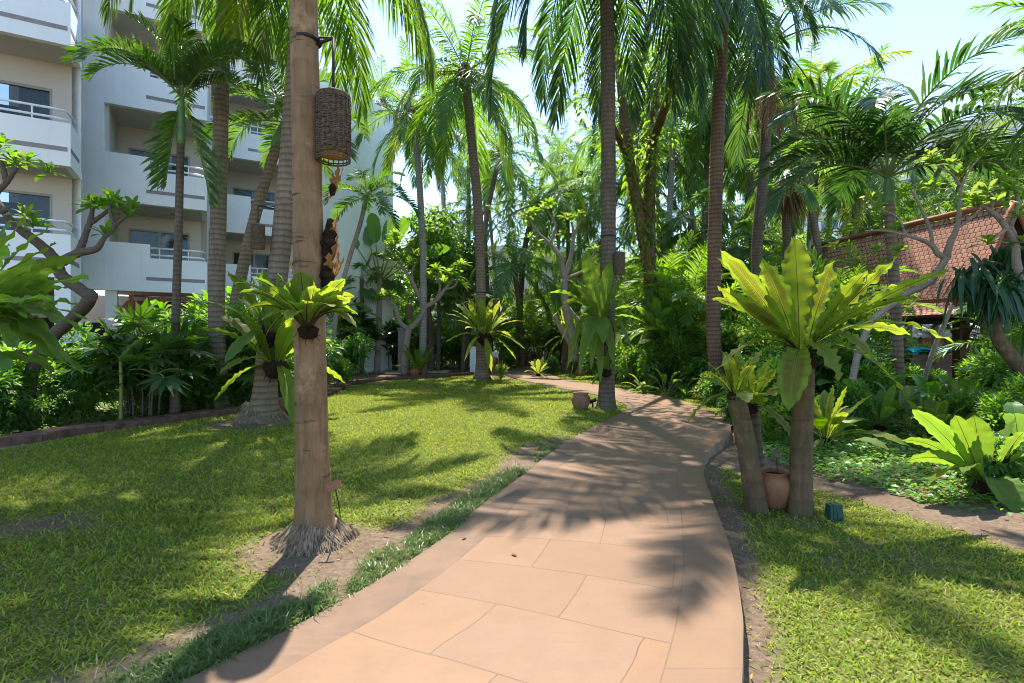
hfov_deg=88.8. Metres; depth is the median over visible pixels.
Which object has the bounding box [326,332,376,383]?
dark shrub
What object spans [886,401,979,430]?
broad leaved plant
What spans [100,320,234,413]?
lady palm
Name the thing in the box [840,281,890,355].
fine leaved shrub
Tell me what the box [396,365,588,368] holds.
footpath
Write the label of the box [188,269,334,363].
birds nest fern
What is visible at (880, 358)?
dark shrub
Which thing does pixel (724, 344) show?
leafy shrub
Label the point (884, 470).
garden creeper
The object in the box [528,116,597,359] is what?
coconut palm
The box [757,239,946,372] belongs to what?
areca palm
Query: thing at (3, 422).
dark shrub
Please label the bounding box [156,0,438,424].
coconut palm
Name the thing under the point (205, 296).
leafy shrub
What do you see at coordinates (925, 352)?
bright shrub
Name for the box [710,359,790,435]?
birds nest fern
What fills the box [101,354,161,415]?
fine leaved shrub
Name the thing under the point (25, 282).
birds nest fern
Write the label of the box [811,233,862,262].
broadleaf tree
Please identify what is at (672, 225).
fan palm
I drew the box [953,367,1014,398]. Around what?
heliconia
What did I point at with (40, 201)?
window
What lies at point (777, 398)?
leafy shrub
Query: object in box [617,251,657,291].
broadleaf tree
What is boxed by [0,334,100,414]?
dark shrub
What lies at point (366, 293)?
fan palm
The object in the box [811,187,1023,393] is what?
garden pavilion
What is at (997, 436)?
dark shrub
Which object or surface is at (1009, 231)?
frangipani tree
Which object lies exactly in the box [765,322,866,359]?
fine leaved shrub
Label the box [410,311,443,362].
dark shrub
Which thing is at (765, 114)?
royal palm
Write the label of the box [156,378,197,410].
dark shrub
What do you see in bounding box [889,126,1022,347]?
broadleaf tree
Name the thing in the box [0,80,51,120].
window
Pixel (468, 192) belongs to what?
coconut palm
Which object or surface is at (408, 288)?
broadleaf tree
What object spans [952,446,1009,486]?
dark shrub
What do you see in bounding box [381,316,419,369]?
lady palm
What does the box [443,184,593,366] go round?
coconut palm
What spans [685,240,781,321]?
areca palm
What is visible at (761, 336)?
fine leaved shrub
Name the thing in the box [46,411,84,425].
aspidistra
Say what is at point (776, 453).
garden plaque
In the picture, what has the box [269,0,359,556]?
coconut palm
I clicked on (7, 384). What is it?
dark shrub
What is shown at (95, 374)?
fine leaved shrub
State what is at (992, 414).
leafy shrub
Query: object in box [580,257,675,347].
areca palm
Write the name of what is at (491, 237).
coconut palm
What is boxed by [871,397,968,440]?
birds nest fern
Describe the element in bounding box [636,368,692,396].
aspidistra
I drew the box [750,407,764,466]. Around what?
tree stump
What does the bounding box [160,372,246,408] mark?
broad leaved plant
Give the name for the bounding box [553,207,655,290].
coconut palm
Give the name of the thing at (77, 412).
heliconia
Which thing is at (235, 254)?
window
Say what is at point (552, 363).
dark shrub
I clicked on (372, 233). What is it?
travellers palm
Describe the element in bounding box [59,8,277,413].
feather palm
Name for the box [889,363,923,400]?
leafy shrub
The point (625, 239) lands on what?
coconut palm
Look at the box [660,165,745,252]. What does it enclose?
coconut palm
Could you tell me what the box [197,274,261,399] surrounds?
fine leaved shrub
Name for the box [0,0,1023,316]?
sky
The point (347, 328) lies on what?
areca palm
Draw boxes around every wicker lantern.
[250,203,291,249]
[294,32,351,166]
[405,297,415,318]
[476,291,499,314]
[600,234,624,274]
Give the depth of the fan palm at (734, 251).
20.31 m
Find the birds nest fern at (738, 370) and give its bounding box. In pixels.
[686,350,777,422]
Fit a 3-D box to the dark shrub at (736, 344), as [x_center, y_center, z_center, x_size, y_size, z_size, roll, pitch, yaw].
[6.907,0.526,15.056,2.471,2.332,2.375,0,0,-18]
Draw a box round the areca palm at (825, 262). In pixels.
[738,252,851,296]
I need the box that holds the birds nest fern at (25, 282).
[0,217,88,373]
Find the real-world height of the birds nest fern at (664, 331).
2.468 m
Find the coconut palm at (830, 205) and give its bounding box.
[782,102,878,240]
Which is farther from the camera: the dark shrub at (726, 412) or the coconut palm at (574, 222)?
the coconut palm at (574, 222)
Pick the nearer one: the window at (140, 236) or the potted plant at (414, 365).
the window at (140, 236)
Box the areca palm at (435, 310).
[414,292,504,364]
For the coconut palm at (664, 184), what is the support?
on the ground at (992, 520)
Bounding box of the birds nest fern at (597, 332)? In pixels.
[550,251,638,382]
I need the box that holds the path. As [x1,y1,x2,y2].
[180,367,743,682]
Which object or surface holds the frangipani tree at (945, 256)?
on the ground at (992, 520)
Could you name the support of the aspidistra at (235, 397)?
on the ground at (992, 520)
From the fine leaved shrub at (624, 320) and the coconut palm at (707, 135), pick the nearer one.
the fine leaved shrub at (624, 320)
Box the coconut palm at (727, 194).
[684,151,775,231]
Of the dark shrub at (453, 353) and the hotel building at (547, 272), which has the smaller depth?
the dark shrub at (453, 353)
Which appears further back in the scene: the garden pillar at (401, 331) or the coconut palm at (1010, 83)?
the garden pillar at (401, 331)
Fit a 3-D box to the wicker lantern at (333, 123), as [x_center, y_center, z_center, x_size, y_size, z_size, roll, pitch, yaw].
[-1.465,-1.864,4.031,0.473,0.974,0.267,0,0,18]
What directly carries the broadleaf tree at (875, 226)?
on the ground at (992, 520)
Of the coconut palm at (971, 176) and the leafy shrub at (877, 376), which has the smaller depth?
the leafy shrub at (877, 376)
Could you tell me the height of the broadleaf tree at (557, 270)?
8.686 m
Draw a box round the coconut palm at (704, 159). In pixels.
[658,62,783,279]
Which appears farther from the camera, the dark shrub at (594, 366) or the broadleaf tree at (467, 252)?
the broadleaf tree at (467, 252)
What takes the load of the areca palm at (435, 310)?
on the ground at (992, 520)
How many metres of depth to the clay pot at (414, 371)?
22.93 m
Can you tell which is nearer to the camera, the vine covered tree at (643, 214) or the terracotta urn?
the terracotta urn
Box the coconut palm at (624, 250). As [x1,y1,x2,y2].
[591,222,636,280]
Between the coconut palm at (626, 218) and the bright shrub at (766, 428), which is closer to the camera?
the bright shrub at (766, 428)
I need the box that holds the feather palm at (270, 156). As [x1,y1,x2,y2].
[192,62,370,323]
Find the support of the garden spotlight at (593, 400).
on the ground at (992, 520)
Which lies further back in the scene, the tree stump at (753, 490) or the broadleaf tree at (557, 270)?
the broadleaf tree at (557, 270)
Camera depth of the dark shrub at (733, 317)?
17.75 m
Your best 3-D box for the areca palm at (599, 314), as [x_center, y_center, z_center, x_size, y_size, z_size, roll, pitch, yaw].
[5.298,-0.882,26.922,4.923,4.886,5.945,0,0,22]
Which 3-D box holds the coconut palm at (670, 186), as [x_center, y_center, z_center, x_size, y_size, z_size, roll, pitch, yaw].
[7.998,-7.546,25.898,7.545,18.122,9.151,0,0,0]
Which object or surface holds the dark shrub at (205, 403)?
on the ground at (992, 520)
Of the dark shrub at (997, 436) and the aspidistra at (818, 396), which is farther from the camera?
the aspidistra at (818, 396)
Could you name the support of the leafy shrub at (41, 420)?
on the ground at (992, 520)
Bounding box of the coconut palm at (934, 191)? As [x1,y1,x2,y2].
[870,131,982,222]
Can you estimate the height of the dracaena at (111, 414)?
0.462 m
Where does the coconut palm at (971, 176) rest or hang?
on the ground at (992, 520)
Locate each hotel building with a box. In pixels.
[0,0,392,390]
[432,245,595,358]
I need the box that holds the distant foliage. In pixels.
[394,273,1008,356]
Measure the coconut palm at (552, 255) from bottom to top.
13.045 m
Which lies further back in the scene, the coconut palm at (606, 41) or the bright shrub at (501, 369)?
the bright shrub at (501, 369)
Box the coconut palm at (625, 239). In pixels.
[616,182,730,290]
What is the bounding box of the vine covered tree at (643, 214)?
[531,0,708,360]
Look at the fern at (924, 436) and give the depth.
8.01 m
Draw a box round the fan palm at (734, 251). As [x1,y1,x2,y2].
[695,211,781,313]
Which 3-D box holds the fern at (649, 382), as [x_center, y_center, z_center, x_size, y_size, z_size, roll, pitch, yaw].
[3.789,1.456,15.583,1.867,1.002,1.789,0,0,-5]
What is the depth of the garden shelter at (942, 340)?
30.81 m
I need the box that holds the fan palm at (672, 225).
[656,180,734,288]
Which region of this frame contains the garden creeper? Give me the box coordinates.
[760,394,1023,515]
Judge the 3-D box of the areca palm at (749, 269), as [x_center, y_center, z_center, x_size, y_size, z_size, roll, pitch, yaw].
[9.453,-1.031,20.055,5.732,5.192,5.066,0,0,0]
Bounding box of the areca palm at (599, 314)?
[578,280,630,342]
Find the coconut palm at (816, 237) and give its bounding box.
[723,60,916,263]
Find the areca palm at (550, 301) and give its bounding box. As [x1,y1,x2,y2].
[523,281,577,356]
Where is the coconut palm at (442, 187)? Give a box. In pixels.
[393,109,490,364]
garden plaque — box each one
[326,479,341,517]
[774,449,779,473]
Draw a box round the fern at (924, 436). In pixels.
[885,429,938,453]
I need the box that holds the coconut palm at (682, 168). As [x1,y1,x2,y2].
[596,101,707,260]
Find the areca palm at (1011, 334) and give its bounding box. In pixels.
[927,305,1023,361]
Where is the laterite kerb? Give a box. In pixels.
[0,372,473,446]
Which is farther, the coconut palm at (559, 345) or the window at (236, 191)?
the coconut palm at (559, 345)
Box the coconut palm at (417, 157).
[351,36,466,374]
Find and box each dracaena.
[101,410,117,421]
[661,379,695,399]
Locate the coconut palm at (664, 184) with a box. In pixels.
[618,101,733,253]
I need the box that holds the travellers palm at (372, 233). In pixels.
[355,213,449,372]
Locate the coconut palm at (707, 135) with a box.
[686,63,821,246]
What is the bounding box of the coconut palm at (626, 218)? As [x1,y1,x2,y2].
[581,143,691,246]
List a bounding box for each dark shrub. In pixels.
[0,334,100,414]
[0,369,34,420]
[0,394,46,432]
[0,409,19,434]
[33,387,83,427]
[36,321,123,410]
[109,300,183,391]
[155,306,226,390]
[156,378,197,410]
[195,380,223,408]
[198,286,259,319]
[228,375,252,405]
[326,330,345,387]
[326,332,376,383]
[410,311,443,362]
[441,331,475,364]
[493,330,532,361]
[543,356,561,374]
[545,325,579,354]
[584,337,621,377]
[635,341,676,391]
[677,353,723,395]
[700,371,725,405]
[701,320,779,357]
[713,388,732,424]
[720,311,781,347]
[721,347,781,412]
[750,332,861,404]
[786,330,896,399]
[904,360,923,378]
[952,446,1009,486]
[962,431,1023,485]
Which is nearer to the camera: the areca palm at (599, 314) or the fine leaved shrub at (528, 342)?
the areca palm at (599, 314)
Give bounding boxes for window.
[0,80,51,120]
[0,189,51,232]
[128,147,189,175]
[128,228,189,296]
[233,187,274,209]
[233,251,268,275]
[234,118,274,136]
[821,219,837,229]
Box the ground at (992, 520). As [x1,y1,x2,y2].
[0,360,1023,682]
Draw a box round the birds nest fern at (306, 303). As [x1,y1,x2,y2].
[234,271,357,342]
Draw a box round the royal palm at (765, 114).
[667,0,896,325]
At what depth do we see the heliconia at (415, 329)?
29.88 m
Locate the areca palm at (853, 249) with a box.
[815,239,906,334]
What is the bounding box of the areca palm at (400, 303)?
[393,286,459,367]
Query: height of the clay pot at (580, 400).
0.385 m
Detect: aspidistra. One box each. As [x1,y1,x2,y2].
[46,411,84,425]
[81,409,111,421]
[229,394,246,404]
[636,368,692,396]
[789,395,858,428]
[889,414,935,439]
[929,433,995,475]
[997,441,1023,481]
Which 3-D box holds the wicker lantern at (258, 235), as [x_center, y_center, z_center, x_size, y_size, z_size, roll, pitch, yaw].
[-4.493,-2.166,9.851,0.776,0.898,0.365,0,0,-23]
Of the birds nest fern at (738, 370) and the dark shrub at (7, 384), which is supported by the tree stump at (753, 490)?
the birds nest fern at (738, 370)
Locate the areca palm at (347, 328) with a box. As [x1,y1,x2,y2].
[325,275,382,341]
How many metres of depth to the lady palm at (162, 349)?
10.05 m
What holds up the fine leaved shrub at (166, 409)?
on the ground at (992, 520)
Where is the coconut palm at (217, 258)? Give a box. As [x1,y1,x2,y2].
[98,0,342,408]
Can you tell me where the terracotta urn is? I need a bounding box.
[761,467,789,510]
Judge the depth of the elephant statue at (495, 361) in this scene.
24.55 m
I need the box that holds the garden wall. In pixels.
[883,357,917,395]
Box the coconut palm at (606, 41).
[479,0,772,409]
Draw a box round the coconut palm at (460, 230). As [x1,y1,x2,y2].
[393,195,473,301]
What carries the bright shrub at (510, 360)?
on the ground at (992, 520)
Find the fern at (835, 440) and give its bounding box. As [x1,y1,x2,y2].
[813,425,861,446]
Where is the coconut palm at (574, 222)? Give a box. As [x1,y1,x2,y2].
[535,165,597,246]
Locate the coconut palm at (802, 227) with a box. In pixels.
[744,200,838,257]
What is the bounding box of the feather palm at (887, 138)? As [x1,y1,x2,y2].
[743,18,1023,414]
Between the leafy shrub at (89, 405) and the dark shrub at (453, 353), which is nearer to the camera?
the leafy shrub at (89, 405)
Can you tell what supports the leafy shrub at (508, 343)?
on the ground at (992, 520)
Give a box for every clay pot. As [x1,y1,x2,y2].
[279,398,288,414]
[410,368,419,374]
[571,392,589,409]
[575,369,584,375]
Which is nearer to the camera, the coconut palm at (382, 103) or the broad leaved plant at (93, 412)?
the broad leaved plant at (93, 412)
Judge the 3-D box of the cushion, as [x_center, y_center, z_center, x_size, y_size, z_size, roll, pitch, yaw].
[19.200,0.402,24.049,2.200,0.396,0.999,0,0,0]
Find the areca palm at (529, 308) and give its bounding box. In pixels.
[494,294,559,360]
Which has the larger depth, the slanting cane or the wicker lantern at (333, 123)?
the slanting cane
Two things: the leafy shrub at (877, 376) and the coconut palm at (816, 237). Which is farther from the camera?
the coconut palm at (816, 237)
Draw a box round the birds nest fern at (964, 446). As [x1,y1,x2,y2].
[901,409,1023,511]
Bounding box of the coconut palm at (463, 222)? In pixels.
[427,168,514,247]
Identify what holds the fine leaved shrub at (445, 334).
on the ground at (992, 520)
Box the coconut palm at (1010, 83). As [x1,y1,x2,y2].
[932,0,1023,195]
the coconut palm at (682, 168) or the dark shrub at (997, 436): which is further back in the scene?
the coconut palm at (682, 168)
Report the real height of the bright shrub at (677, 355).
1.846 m
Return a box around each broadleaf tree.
[393,243,441,323]
[399,203,474,370]
[442,232,495,369]
[532,252,597,314]
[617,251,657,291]
[700,223,778,280]
[747,225,840,273]
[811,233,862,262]
[859,207,942,353]
[889,126,1022,347]
[940,190,1021,366]
[969,194,1023,353]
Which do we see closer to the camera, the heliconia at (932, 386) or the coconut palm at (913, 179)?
the heliconia at (932, 386)
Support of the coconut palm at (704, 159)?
on the ground at (992, 520)
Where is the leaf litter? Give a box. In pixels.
[56,404,1022,678]
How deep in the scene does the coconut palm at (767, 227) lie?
34.15 m
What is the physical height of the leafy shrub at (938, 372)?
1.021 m
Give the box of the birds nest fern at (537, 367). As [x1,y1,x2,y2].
[524,356,550,376]
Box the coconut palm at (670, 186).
[616,8,748,260]
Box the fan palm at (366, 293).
[345,253,387,372]
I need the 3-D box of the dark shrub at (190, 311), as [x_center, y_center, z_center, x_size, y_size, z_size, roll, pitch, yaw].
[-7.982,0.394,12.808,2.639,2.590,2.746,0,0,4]
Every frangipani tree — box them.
[0,132,150,416]
[370,228,471,374]
[517,197,600,361]
[821,147,996,417]
[949,168,1023,280]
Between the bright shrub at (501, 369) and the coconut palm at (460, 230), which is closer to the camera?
the bright shrub at (501, 369)
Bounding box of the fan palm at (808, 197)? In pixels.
[742,137,840,260]
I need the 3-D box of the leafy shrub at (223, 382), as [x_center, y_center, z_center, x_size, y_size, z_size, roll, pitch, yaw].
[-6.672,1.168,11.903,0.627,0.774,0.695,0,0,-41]
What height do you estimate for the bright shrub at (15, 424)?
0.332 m
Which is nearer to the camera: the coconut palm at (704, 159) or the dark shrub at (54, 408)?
the dark shrub at (54, 408)
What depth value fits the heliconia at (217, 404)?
11.69 m
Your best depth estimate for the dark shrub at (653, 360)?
16.01 m
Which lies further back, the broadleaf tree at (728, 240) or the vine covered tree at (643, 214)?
the broadleaf tree at (728, 240)
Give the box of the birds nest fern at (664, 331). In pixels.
[634,311,694,386]
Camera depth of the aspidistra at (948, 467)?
6.52 m
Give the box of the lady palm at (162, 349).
[43,298,218,418]
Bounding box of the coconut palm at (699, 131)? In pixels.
[671,0,839,215]
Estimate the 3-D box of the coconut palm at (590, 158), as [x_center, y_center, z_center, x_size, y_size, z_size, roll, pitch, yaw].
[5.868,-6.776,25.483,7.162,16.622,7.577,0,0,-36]
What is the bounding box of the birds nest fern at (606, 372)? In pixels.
[584,351,628,384]
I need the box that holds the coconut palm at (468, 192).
[408,39,519,274]
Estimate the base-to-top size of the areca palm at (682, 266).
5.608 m
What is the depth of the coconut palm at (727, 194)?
39.79 m
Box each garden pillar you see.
[397,328,404,370]
[470,347,475,371]
[492,352,498,368]
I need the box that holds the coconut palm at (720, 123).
[638,0,819,394]
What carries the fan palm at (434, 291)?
on the pavement
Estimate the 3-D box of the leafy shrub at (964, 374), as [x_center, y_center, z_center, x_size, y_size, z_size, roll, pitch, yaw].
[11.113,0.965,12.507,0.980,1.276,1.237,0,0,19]
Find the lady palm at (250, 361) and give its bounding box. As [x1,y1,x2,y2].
[208,314,293,399]
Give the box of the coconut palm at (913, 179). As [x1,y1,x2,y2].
[774,43,967,243]
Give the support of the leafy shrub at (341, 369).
on the ground at (992, 520)
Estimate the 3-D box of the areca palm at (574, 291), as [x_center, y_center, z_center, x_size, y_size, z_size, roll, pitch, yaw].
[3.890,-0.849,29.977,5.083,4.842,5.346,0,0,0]
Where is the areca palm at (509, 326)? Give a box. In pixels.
[457,295,548,363]
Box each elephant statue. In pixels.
[488,356,498,373]
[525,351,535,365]
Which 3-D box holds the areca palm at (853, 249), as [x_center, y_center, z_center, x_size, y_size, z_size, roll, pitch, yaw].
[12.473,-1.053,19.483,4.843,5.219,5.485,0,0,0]
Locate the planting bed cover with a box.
[0,384,366,434]
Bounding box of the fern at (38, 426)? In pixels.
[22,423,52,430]
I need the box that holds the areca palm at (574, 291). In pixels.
[536,284,588,368]
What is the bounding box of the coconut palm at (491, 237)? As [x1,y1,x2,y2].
[448,136,516,357]
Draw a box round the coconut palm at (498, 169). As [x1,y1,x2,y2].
[446,94,558,351]
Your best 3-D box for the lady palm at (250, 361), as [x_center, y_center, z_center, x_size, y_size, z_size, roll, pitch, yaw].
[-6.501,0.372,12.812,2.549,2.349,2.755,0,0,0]
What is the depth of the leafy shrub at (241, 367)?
12.39 m
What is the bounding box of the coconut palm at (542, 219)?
[460,132,591,365]
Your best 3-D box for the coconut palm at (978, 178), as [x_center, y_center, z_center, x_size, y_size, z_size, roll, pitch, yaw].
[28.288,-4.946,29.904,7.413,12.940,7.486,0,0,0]
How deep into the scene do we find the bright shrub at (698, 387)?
13.35 m
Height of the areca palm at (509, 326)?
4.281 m
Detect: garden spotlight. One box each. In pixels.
[590,397,596,406]
[824,502,843,521]
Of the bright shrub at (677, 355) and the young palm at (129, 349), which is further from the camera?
the bright shrub at (677, 355)
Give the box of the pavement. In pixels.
[356,370,450,372]
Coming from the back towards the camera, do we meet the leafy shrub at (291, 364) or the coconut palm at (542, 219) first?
the coconut palm at (542, 219)
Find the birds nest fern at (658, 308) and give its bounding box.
[615,294,696,360]
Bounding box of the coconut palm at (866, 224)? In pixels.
[820,118,959,240]
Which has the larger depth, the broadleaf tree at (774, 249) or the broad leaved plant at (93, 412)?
the broadleaf tree at (774, 249)
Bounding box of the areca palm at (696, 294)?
[615,241,779,350]
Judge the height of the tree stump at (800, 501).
1.548 m
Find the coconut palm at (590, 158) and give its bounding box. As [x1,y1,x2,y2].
[544,28,710,192]
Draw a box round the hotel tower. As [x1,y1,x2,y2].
[765,113,1023,340]
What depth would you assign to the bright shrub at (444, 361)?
29.11 m
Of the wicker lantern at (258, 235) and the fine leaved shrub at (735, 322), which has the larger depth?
the fine leaved shrub at (735, 322)
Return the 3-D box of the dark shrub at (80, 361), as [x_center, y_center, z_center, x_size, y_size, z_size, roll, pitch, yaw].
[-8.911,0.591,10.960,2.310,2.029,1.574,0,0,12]
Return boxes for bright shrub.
[0,416,20,429]
[181,393,197,411]
[435,345,454,368]
[492,363,508,380]
[499,348,517,369]
[667,336,707,393]
[690,368,723,402]
[759,401,787,440]
[908,342,948,366]
[943,414,966,425]
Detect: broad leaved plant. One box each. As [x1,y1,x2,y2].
[83,411,108,422]
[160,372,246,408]
[775,406,887,450]
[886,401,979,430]
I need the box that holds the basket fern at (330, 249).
[290,164,343,286]
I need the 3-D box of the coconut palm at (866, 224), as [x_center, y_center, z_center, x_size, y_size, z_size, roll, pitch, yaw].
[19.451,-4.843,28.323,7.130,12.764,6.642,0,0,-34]
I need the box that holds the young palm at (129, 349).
[87,331,145,418]
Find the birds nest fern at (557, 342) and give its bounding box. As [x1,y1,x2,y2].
[538,309,584,358]
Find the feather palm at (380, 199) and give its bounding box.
[322,168,421,380]
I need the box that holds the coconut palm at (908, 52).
[731,31,913,257]
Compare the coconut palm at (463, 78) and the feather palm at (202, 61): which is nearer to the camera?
the feather palm at (202, 61)
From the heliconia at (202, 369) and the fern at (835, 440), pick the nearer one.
the fern at (835, 440)
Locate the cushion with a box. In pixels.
[905,346,951,354]
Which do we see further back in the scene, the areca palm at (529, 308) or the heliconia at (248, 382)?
the areca palm at (529, 308)
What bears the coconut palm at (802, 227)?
on the ground at (992, 520)
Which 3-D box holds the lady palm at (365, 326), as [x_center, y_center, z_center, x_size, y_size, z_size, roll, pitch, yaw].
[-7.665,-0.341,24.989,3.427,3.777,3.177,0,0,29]
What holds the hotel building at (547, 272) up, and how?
on the ground at (992, 520)
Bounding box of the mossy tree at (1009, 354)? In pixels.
[976,274,1023,377]
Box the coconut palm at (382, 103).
[355,54,433,163]
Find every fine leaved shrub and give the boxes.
[69,322,167,416]
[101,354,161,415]
[144,363,198,412]
[182,348,227,409]
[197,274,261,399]
[414,309,460,366]
[509,302,543,362]
[615,292,644,380]
[627,285,679,383]
[649,300,705,391]
[720,296,763,354]
[736,310,787,361]
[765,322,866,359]
[824,283,924,386]
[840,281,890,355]
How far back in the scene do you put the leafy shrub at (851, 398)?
9.17 m
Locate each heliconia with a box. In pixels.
[49,404,104,422]
[106,360,251,407]
[208,374,252,407]
[232,380,278,401]
[393,328,419,364]
[525,334,561,364]
[817,359,924,413]
[857,381,940,425]
[896,374,984,410]
[915,372,1006,408]
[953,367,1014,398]
[1003,402,1023,462]
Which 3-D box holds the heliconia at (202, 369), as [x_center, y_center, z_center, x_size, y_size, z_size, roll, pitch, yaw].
[-7.419,0.930,11.733,2.544,1.222,2.564,0,0,24]
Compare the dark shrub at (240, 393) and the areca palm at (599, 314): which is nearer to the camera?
the dark shrub at (240, 393)
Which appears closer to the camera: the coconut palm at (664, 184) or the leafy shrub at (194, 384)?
the leafy shrub at (194, 384)
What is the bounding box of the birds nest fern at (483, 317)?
[445,295,524,370]
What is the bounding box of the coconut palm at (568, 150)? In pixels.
[529,135,626,362]
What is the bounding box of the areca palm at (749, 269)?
[703,246,816,319]
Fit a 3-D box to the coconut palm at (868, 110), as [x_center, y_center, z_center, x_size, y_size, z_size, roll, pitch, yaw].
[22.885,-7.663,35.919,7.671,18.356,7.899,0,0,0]
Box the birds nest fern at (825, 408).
[766,385,910,451]
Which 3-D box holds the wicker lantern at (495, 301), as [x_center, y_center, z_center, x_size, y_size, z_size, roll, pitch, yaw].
[-0.952,-1.549,20.863,0.997,0.956,0.424,0,0,8]
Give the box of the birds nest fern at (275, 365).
[198,308,344,425]
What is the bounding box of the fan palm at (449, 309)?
[429,267,497,371]
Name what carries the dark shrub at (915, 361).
on the ground at (992, 520)
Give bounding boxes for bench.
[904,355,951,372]
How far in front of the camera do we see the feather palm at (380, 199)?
20.04 m
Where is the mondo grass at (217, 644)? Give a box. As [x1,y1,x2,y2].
[60,429,582,682]
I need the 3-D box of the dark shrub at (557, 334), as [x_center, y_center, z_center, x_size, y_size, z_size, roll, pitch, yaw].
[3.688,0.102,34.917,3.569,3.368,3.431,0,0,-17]
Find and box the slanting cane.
[915,304,954,402]
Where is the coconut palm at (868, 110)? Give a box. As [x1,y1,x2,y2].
[789,78,921,236]
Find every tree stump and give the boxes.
[560,340,574,372]
[726,395,768,513]
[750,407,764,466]
[787,368,814,517]
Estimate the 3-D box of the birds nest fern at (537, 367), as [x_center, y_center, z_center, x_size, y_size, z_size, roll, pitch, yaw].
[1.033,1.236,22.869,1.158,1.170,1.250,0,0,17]
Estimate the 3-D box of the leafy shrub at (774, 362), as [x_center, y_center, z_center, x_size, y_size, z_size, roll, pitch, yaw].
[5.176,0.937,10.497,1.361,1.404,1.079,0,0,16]
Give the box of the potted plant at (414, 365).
[408,362,424,368]
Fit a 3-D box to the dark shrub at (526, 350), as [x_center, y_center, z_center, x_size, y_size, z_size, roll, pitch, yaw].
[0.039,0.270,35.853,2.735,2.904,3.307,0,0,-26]
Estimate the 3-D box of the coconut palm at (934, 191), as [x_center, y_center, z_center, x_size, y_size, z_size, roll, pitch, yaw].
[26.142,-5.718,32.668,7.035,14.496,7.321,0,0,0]
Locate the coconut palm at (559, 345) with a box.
[508,128,621,364]
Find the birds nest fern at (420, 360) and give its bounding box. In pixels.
[388,344,440,374]
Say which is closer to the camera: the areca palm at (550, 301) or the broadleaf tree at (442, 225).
the broadleaf tree at (442, 225)
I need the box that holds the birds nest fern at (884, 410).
[853,384,922,435]
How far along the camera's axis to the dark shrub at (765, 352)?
11.39 m
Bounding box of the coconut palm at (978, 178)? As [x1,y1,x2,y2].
[934,143,1023,208]
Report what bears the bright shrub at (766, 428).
on the ground at (992, 520)
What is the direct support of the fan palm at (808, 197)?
on the ground at (992, 520)
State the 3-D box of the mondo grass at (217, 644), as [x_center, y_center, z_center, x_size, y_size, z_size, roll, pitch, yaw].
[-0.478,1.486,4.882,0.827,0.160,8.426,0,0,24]
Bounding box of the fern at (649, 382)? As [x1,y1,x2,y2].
[623,374,661,393]
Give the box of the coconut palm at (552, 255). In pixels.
[488,197,588,359]
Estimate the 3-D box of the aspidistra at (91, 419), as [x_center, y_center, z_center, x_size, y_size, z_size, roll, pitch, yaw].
[-7.797,1.419,9.799,0.617,0.312,0.592,0,0,2]
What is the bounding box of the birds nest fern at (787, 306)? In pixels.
[712,237,954,410]
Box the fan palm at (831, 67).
[786,57,850,217]
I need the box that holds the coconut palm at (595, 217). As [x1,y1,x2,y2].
[545,120,666,251]
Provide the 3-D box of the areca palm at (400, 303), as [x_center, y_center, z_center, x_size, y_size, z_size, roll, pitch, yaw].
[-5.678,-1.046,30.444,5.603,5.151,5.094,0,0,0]
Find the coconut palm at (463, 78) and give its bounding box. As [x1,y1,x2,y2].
[357,0,568,380]
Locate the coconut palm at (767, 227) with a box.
[706,180,806,261]
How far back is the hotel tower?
53.09 m
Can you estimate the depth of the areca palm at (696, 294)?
16.58 m
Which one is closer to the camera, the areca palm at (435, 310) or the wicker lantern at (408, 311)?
the wicker lantern at (408, 311)
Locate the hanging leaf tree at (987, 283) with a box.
[936,240,1023,357]
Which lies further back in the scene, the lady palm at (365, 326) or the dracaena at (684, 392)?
the lady palm at (365, 326)
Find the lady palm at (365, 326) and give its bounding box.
[336,297,387,373]
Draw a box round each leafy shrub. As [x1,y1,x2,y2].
[0,341,79,425]
[33,413,54,429]
[71,391,99,422]
[129,379,162,415]
[166,289,259,321]
[180,327,255,402]
[181,376,207,409]
[215,376,233,402]
[278,347,293,396]
[327,358,355,385]
[411,331,447,359]
[444,331,475,367]
[498,336,523,368]
[529,324,558,359]
[615,334,642,383]
[615,344,645,387]
[694,324,744,375]
[743,353,780,404]
[764,382,818,435]
[829,377,879,431]
[843,359,907,416]
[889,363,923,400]
[914,367,948,400]
[943,383,988,418]
[951,355,994,403]
[964,342,1023,406]
[968,371,1023,450]
[970,331,1003,366]
[973,389,1023,443]
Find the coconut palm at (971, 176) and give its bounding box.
[925,103,1023,337]
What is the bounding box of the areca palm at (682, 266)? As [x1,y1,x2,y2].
[616,229,742,333]
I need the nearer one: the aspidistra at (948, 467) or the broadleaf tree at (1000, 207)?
the aspidistra at (948, 467)
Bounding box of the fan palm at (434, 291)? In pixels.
[406,253,466,370]
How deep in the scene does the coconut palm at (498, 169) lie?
30.87 m
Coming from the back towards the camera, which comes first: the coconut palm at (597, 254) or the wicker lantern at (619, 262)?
the coconut palm at (597, 254)
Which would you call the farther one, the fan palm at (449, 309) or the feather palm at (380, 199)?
the fan palm at (449, 309)
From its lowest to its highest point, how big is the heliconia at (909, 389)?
0.873 m
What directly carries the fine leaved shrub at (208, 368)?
on the ground at (992, 520)
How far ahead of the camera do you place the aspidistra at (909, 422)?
8.66 m

